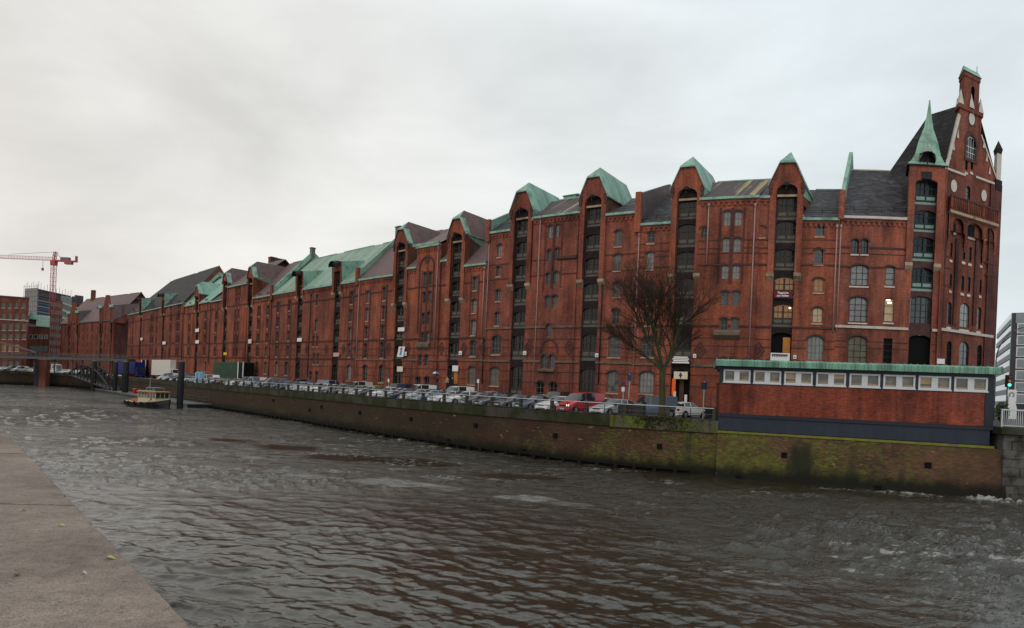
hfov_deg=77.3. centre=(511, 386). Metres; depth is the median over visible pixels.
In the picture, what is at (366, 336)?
window
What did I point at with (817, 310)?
window
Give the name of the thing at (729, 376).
window
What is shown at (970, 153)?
window
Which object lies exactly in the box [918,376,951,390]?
window
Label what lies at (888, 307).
window
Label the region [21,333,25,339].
window
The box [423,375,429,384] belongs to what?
window
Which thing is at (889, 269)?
window
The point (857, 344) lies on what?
window
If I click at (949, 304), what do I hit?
window
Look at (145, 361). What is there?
open doorway
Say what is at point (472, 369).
window
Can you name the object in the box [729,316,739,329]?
window
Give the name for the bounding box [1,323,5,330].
window
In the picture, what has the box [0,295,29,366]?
brick office
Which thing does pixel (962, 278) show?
window
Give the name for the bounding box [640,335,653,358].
window
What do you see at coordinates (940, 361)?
wall sign
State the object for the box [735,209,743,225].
window
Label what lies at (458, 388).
parked car
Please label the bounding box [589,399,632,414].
parked car
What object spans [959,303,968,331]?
window
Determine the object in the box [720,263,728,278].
window
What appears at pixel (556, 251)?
window
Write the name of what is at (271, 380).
parked car
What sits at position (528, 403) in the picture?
parked car
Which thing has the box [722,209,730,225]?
window
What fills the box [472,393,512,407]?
parked car
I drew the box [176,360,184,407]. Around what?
mooring pile
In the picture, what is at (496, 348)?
window
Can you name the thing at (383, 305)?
window
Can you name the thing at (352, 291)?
window
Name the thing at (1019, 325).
window
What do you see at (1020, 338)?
window
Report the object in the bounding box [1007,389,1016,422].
bus stop sign
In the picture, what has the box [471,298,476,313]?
window
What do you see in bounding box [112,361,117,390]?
mooring pile
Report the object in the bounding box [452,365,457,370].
shop sign
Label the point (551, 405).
quay railing
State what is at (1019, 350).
window
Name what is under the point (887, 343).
window
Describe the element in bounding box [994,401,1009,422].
shrub
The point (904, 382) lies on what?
window
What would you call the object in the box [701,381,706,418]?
road sign
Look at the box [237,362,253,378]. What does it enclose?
open doorway
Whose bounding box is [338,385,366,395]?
parked car
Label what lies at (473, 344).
window
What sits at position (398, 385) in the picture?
parked car
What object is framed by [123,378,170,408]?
launch
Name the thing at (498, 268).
window
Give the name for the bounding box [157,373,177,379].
parked car
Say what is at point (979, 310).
window
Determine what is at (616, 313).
window
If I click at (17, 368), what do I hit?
parked car
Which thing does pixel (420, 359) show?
window
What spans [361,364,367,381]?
window
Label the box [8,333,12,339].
window
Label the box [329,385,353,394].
parked car
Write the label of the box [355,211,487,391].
purple roof warehouse
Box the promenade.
[0,427,189,627]
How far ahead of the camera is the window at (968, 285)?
73.22 m
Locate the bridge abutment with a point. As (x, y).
(1008, 442)
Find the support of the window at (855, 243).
in the corner warehouse at (920, 223)
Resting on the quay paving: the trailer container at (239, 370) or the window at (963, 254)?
the trailer container at (239, 370)
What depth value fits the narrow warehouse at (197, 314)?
165.13 m
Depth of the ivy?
51.76 m
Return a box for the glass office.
[61,295,83,319]
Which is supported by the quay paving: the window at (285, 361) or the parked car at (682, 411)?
the parked car at (682, 411)
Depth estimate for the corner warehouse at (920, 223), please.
70.57 m
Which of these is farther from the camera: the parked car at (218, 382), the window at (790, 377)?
the parked car at (218, 382)
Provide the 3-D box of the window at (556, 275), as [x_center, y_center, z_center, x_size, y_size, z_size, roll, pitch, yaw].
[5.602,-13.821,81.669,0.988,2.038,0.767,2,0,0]
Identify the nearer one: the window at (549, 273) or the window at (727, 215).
the window at (727, 215)
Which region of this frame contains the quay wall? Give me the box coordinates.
[0,371,1005,498]
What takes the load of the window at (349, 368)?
in the green roof warehouse at (315, 304)
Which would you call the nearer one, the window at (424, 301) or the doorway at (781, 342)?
the doorway at (781, 342)
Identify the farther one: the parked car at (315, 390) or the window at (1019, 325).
the window at (1019, 325)
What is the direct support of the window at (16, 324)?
in the brick office
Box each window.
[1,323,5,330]
[1,344,5,351]
[8,323,12,330]
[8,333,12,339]
[14,323,18,330]
[21,323,25,330]
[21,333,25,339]
[284,361,287,375]
[346,364,351,381]
[349,308,352,322]
[350,290,353,304]
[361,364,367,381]
[363,342,367,358]
[364,325,367,339]
[365,307,368,321]
[366,290,369,303]
[378,364,384,383]
[379,341,383,358]
[380,324,384,338]
[381,304,385,320]
[382,286,386,301]
[415,375,420,383]
[418,353,422,365]
[421,312,424,324]
[422,291,425,302]
[423,271,426,285]
[423,354,428,365]
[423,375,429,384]
[428,271,432,284]
[467,365,475,385]
[469,339,476,357]
[470,318,476,336]
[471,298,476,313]
[472,275,477,291]
[488,366,499,386]
[490,334,501,355]
[494,311,500,326]
[495,265,501,277]
[495,288,501,302]
[496,243,502,258]
[535,380,544,393]
[540,353,547,367]
[544,294,551,307]
[545,271,550,284]
[545,323,552,336]
[546,224,552,237]
[546,248,551,260]
[548,353,555,367]
[548,380,557,390]
[551,294,558,306]
[553,270,559,283]
[554,246,560,259]
[556,222,561,236]
[605,369,619,394]
[607,334,620,358]
[611,307,620,324]
[612,252,622,271]
[612,280,621,297]
[613,228,623,247]
[638,370,654,394]
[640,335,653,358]
[645,230,655,244]
[645,250,655,270]
[698,225,706,237]
[718,316,728,329]
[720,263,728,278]
[720,289,729,304]
[721,236,731,251]
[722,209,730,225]
[723,369,750,383]
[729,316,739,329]
[730,289,740,304]
[732,263,740,278]
[733,236,742,251]
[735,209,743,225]
[753,370,780,384]
[783,371,812,385]
[806,334,825,361]
[811,306,823,324]
[812,276,825,293]
[813,223,825,237]
[813,247,824,265]
[815,372,846,386]
[846,334,868,362]
[848,295,868,324]
[849,263,870,287]
[849,373,880,388]
[850,237,860,255]
[859,237,869,255]
[883,299,893,323]
[883,338,892,362]
[883,374,915,389]
[884,265,895,287]
[910,297,931,323]
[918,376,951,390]
[946,302,950,328]
[946,341,950,364]
[950,243,951,262]
[953,377,988,392]
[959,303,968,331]
[959,342,967,365]
[960,276,963,295]
[962,250,964,264]
[966,137,974,159]
[966,186,969,199]
[967,225,974,240]
[967,277,969,296]
[968,247,971,266]
[976,307,980,332]
[977,345,980,365]
[1014,382,1023,391]
[1015,358,1023,368]
[1015,370,1023,379]
[1016,313,1023,322]
[1016,335,1023,344]
[1016,347,1023,356]
[1016,394,1023,403]
[1017,323,1023,332]
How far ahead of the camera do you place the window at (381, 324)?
103.55 m
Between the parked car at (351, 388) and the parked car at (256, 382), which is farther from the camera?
the parked car at (256, 382)
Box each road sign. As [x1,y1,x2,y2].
[621,381,625,397]
[627,374,631,399]
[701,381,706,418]
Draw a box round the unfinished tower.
[23,281,70,320]
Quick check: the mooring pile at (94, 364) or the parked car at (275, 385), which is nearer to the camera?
the parked car at (275, 385)
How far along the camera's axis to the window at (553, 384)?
81.68 m
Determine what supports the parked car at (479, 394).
on the quay paving
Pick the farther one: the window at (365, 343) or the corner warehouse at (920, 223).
the window at (365, 343)
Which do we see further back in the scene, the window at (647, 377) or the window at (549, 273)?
the window at (549, 273)
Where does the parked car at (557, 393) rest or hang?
on the quay paving
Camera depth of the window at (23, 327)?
271.57 m
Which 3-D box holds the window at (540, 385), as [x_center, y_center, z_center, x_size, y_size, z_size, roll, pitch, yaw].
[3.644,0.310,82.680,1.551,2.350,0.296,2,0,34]
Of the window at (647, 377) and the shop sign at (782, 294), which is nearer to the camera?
the shop sign at (782, 294)
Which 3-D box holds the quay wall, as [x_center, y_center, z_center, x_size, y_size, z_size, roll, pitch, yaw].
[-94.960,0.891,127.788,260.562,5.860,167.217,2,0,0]
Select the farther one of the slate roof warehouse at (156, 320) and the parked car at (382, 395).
the slate roof warehouse at (156, 320)
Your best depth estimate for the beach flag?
51.98 m
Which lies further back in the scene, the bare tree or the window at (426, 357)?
the window at (426, 357)
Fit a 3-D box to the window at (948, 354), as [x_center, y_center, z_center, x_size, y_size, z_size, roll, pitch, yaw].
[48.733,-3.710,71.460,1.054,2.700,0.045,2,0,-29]
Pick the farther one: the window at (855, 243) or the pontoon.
the pontoon
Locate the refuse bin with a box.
[705,406,716,420]
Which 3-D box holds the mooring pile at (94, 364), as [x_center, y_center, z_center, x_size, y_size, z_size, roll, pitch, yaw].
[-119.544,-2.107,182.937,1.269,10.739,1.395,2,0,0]
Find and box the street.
[989,414,1023,427]
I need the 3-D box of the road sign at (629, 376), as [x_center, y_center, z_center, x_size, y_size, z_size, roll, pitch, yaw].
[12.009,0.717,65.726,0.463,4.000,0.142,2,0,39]
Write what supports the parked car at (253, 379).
on the quay paving
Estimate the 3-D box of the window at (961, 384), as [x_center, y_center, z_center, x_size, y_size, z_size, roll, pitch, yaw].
[32.994,-0.117,46.044,2.164,1.067,0.300,2,0,16]
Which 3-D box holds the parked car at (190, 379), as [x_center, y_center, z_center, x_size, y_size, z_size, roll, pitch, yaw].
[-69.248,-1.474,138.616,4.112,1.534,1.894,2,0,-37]
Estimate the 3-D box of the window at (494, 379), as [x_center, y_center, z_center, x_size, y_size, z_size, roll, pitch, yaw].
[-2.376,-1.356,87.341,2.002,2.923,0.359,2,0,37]
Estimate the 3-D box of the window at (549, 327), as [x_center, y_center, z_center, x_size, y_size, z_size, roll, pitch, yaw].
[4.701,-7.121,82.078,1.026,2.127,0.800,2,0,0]
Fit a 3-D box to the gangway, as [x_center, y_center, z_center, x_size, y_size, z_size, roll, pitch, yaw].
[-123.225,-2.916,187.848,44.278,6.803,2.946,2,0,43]
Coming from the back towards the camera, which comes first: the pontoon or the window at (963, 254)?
the pontoon
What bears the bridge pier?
in the water
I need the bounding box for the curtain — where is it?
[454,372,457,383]
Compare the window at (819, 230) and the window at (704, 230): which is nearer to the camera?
the window at (819, 230)
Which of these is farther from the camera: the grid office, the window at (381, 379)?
the grid office
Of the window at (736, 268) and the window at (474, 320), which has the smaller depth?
the window at (736, 268)
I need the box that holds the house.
[26,313,49,367]
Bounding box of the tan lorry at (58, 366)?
[50,362,61,369]
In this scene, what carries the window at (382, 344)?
in the purple roof warehouse at (425, 287)
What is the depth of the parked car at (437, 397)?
69.50 m
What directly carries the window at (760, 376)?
in the annex
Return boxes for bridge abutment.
[986,426,1023,500]
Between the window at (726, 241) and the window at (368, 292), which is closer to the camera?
the window at (726, 241)
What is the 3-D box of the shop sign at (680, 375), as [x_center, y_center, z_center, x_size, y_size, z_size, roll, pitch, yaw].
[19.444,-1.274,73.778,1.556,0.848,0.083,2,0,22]
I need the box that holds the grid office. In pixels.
[48,300,71,363]
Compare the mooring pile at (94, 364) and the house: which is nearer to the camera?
the mooring pile at (94, 364)
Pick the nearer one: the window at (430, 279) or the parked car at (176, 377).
the window at (430, 279)
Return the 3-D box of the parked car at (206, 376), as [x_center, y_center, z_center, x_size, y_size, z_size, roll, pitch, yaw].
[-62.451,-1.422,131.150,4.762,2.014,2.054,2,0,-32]
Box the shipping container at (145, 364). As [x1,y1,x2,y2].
[129,360,147,376]
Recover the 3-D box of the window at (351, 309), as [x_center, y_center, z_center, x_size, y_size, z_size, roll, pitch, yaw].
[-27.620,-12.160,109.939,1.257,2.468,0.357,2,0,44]
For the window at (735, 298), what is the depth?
72.14 m
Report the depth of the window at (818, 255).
70.65 m
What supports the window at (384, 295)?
in the purple roof warehouse at (425, 287)
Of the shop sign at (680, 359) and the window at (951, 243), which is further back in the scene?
the shop sign at (680, 359)
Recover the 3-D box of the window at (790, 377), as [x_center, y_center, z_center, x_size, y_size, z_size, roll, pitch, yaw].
[21.995,-0.590,49.173,2.095,1.067,0.300,2,0,16]
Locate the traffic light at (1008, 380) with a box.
[1005,375,1011,422]
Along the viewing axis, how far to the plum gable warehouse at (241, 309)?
142.10 m
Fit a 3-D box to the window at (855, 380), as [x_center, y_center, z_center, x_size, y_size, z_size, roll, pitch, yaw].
[26.394,-0.401,47.921,2.144,1.067,0.300,2,0,16]
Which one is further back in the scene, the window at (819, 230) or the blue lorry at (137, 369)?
the blue lorry at (137, 369)
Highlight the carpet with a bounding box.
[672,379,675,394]
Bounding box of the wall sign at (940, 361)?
[937,359,944,363]
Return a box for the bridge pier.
[33,359,50,385]
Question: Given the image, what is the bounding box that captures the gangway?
[67,365,120,389]
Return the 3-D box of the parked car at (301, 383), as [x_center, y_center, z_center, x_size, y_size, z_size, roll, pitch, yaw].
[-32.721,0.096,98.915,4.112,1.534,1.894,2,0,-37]
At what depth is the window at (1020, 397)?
118.91 m
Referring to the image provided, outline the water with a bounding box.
[0,384,1023,627]
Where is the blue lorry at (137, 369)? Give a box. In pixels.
[118,362,145,377]
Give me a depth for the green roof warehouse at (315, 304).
119.36 m
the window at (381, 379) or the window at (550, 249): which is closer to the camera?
the window at (550, 249)
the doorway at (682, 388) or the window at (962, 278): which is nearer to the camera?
the window at (962, 278)
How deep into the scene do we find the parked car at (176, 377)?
143.89 m
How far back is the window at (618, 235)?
77.77 m
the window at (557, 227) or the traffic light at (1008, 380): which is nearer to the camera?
the traffic light at (1008, 380)
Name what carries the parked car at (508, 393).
on the quay paving
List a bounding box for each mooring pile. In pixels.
[91,360,96,390]
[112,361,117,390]
[122,361,128,392]
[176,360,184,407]
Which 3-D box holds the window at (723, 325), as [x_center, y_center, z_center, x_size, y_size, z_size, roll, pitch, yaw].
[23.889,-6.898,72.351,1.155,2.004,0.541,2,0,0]
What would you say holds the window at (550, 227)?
in the streaked roof warehouse at (553, 261)
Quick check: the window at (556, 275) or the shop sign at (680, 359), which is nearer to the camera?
the shop sign at (680, 359)
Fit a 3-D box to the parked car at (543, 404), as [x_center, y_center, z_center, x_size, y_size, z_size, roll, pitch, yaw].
[4.244,1.676,60.453,2.100,1.554,4.662,2,0,44]
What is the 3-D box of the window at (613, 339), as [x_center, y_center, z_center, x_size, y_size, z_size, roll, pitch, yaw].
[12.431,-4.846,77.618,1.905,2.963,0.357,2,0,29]
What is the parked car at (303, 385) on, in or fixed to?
on the quay paving
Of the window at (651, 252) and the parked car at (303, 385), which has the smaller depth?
the window at (651, 252)
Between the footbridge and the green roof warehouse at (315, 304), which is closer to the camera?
the green roof warehouse at (315, 304)
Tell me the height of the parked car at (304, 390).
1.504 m
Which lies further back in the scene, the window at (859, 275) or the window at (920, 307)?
the window at (920, 307)
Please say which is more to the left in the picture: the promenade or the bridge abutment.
the promenade
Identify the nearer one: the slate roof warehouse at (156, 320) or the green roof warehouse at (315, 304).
the green roof warehouse at (315, 304)
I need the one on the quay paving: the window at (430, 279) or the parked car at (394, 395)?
the parked car at (394, 395)
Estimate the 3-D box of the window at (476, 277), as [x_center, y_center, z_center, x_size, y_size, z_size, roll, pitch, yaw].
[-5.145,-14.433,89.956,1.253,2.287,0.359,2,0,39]
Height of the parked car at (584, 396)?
2.014 m
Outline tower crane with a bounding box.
[0,252,77,314]
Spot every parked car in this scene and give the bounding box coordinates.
[11,366,28,371]
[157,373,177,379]
[171,373,194,380]
[184,376,194,381]
[194,374,219,381]
[216,378,233,384]
[232,376,249,386]
[238,377,266,386]
[245,380,263,386]
[256,378,287,388]
[262,381,281,388]
[270,381,293,388]
[280,382,297,389]
[285,382,307,390]
[291,383,313,390]
[293,379,313,382]
[299,383,321,391]
[306,384,328,392]
[314,384,336,392]
[317,380,339,383]
[322,384,344,393]
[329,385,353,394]
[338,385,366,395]
[348,381,372,385]
[349,386,373,395]
[358,387,381,396]
[367,387,394,397]
[377,388,400,398]
[387,388,417,399]
[390,383,412,387]
[399,389,429,401]
[410,384,436,388]
[410,390,443,401]
[427,391,457,402]
[441,391,474,404]
[445,386,473,390]
[458,392,489,405]
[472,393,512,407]
[494,394,527,407]
[498,392,516,394]
[512,395,549,410]
[534,396,571,411]
[546,391,572,397]
[556,392,604,413]
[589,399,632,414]
[633,395,677,416]
[675,402,704,417]
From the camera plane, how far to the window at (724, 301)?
72.47 m
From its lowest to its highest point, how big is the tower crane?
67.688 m
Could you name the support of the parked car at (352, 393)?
on the quay paving
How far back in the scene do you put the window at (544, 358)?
82.52 m
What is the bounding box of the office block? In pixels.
[995,313,1023,415]
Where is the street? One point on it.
(996, 422)
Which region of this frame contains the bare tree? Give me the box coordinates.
[595,247,723,417]
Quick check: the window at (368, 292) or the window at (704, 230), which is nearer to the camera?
the window at (704, 230)
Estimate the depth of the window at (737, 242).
72.15 m
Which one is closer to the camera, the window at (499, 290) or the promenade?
the promenade
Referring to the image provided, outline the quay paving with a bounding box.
[67,373,991,437]
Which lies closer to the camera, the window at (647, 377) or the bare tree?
the bare tree
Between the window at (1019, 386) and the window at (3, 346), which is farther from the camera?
the window at (3, 346)
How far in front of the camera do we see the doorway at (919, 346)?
70.67 m
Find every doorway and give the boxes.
[141,360,147,376]
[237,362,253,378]
[672,370,689,401]
[771,333,791,359]
[908,335,929,364]
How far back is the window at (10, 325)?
269.65 m
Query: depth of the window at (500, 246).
87.48 m
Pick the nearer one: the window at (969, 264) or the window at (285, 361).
the window at (969, 264)
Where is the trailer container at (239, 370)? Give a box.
[214,362,254,378]
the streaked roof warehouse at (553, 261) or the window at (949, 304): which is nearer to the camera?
the window at (949, 304)
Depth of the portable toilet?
126.69 m
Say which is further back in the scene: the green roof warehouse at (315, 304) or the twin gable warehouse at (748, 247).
the green roof warehouse at (315, 304)
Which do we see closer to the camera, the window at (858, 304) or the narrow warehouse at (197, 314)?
the window at (858, 304)
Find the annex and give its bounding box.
[713,358,1003,444]
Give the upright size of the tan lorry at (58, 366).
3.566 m
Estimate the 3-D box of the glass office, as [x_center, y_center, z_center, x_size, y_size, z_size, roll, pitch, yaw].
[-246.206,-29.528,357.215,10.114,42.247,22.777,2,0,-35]
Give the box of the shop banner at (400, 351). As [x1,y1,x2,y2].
[397,347,404,356]
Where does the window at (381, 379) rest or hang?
in the purple roof warehouse at (425, 287)
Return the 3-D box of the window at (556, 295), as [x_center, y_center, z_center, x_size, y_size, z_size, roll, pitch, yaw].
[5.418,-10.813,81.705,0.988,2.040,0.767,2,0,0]
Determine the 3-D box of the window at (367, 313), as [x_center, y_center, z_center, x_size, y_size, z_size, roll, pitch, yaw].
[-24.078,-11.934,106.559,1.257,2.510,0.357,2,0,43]
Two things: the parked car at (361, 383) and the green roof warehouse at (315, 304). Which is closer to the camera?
the parked car at (361, 383)
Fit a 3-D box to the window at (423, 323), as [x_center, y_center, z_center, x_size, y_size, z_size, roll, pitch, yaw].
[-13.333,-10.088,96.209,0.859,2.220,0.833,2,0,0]
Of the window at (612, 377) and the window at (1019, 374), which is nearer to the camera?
the window at (612, 377)
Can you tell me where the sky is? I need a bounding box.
[0,0,1023,359]
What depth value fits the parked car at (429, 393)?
71.27 m
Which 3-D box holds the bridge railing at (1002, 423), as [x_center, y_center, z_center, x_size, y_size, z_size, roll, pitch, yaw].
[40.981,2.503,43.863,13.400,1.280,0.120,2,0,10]
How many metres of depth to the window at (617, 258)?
77.77 m
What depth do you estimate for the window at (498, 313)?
87.44 m
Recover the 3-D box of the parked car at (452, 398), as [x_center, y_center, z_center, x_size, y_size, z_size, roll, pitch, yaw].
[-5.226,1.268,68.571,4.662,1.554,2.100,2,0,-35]
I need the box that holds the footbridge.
[0,342,135,375]
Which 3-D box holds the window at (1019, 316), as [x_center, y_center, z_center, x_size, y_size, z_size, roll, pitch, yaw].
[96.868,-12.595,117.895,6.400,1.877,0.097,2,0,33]
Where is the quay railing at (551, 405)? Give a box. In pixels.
[192,377,715,420]
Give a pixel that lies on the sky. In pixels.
(153, 144)
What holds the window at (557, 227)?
in the streaked roof warehouse at (553, 261)
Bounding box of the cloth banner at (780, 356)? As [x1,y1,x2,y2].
[770,353,789,360]
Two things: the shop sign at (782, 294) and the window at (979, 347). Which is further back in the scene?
the window at (979, 347)
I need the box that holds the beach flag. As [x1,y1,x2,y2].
[1004,396,1016,424]
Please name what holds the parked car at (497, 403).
on the quay paving
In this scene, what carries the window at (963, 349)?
in the corner warehouse at (920, 223)
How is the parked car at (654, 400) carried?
on the quay paving
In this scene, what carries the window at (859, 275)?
in the corner warehouse at (920, 223)
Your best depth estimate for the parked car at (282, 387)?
99.65 m
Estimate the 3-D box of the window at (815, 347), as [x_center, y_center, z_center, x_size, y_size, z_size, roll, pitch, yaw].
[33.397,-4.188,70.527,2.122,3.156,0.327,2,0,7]
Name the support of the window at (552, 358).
in the streaked roof warehouse at (553, 261)
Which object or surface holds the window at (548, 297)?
in the streaked roof warehouse at (553, 261)
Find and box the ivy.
[614,414,726,431]
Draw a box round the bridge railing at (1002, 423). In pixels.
[1000,409,1023,426]
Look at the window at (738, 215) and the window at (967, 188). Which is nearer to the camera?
the window at (738, 215)
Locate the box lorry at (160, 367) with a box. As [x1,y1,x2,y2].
[151,360,177,377]
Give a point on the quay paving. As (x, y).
(468, 404)
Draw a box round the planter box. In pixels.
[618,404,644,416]
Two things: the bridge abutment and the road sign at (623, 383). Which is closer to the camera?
the bridge abutment
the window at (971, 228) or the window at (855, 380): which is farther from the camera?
the window at (971, 228)
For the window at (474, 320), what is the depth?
90.09 m
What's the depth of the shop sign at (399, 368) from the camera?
99.45 m
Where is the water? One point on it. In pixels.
(202, 517)
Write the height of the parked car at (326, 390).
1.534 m
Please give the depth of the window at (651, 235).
75.93 m
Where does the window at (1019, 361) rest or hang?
in the office block
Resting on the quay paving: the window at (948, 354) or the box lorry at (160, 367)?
the box lorry at (160, 367)
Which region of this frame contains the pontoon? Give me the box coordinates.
[94,386,211,407]
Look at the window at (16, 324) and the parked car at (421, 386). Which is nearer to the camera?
the parked car at (421, 386)
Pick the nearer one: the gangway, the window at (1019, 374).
the window at (1019, 374)
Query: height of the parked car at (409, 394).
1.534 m
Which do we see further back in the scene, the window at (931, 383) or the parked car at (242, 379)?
the parked car at (242, 379)
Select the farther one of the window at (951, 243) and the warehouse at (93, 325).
the warehouse at (93, 325)
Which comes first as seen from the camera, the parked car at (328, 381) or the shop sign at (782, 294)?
the shop sign at (782, 294)
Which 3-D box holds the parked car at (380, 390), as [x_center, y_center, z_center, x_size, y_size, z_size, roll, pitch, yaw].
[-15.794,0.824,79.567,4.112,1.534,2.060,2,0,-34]
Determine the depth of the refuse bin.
51.36 m
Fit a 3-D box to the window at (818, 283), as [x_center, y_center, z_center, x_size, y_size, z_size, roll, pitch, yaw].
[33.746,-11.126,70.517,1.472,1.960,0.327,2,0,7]
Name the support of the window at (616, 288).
in the streaked roof warehouse at (553, 261)
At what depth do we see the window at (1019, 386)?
119.02 m
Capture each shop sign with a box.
[397,366,402,371]
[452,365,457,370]
[672,356,689,363]
[674,371,687,378]
[774,291,791,297]
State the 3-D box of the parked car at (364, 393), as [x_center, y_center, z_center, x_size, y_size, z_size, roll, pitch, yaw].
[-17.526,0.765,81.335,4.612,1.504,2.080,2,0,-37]
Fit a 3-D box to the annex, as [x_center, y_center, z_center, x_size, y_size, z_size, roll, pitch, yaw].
[26.265,1.044,51.392,19.265,5.631,8.060,2,0,16]
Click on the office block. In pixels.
(1010, 357)
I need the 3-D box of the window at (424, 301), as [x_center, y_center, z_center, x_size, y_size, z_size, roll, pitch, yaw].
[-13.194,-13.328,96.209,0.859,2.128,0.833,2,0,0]
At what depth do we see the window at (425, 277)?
96.45 m
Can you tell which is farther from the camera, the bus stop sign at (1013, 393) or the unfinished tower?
the unfinished tower
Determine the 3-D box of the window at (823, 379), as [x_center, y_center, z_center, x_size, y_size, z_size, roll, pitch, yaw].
[24.186,-0.496,48.549,2.132,1.067,0.300,2,0,16]
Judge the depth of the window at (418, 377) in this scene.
96.90 m
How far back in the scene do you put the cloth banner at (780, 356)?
70.69 m
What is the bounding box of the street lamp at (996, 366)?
[993,327,1023,420]
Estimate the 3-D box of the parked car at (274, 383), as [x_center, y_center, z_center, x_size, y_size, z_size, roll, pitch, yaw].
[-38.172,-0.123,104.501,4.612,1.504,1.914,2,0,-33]
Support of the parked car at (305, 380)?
on the quay paving
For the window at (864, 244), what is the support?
in the corner warehouse at (920, 223)
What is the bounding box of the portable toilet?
[198,372,204,382]
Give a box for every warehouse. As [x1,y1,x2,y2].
[59,290,144,374]
[127,266,223,377]
[182,273,222,373]
[209,256,309,377]
[270,241,390,383]
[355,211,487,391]
[482,168,663,399]
[630,152,840,409]
[834,65,1002,366]
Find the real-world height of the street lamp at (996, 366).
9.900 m
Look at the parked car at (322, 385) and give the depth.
91.71 m
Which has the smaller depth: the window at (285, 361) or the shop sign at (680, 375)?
the shop sign at (680, 375)
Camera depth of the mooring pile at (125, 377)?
159.41 m
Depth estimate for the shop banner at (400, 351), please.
99.11 m
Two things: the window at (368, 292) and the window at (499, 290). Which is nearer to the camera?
the window at (499, 290)

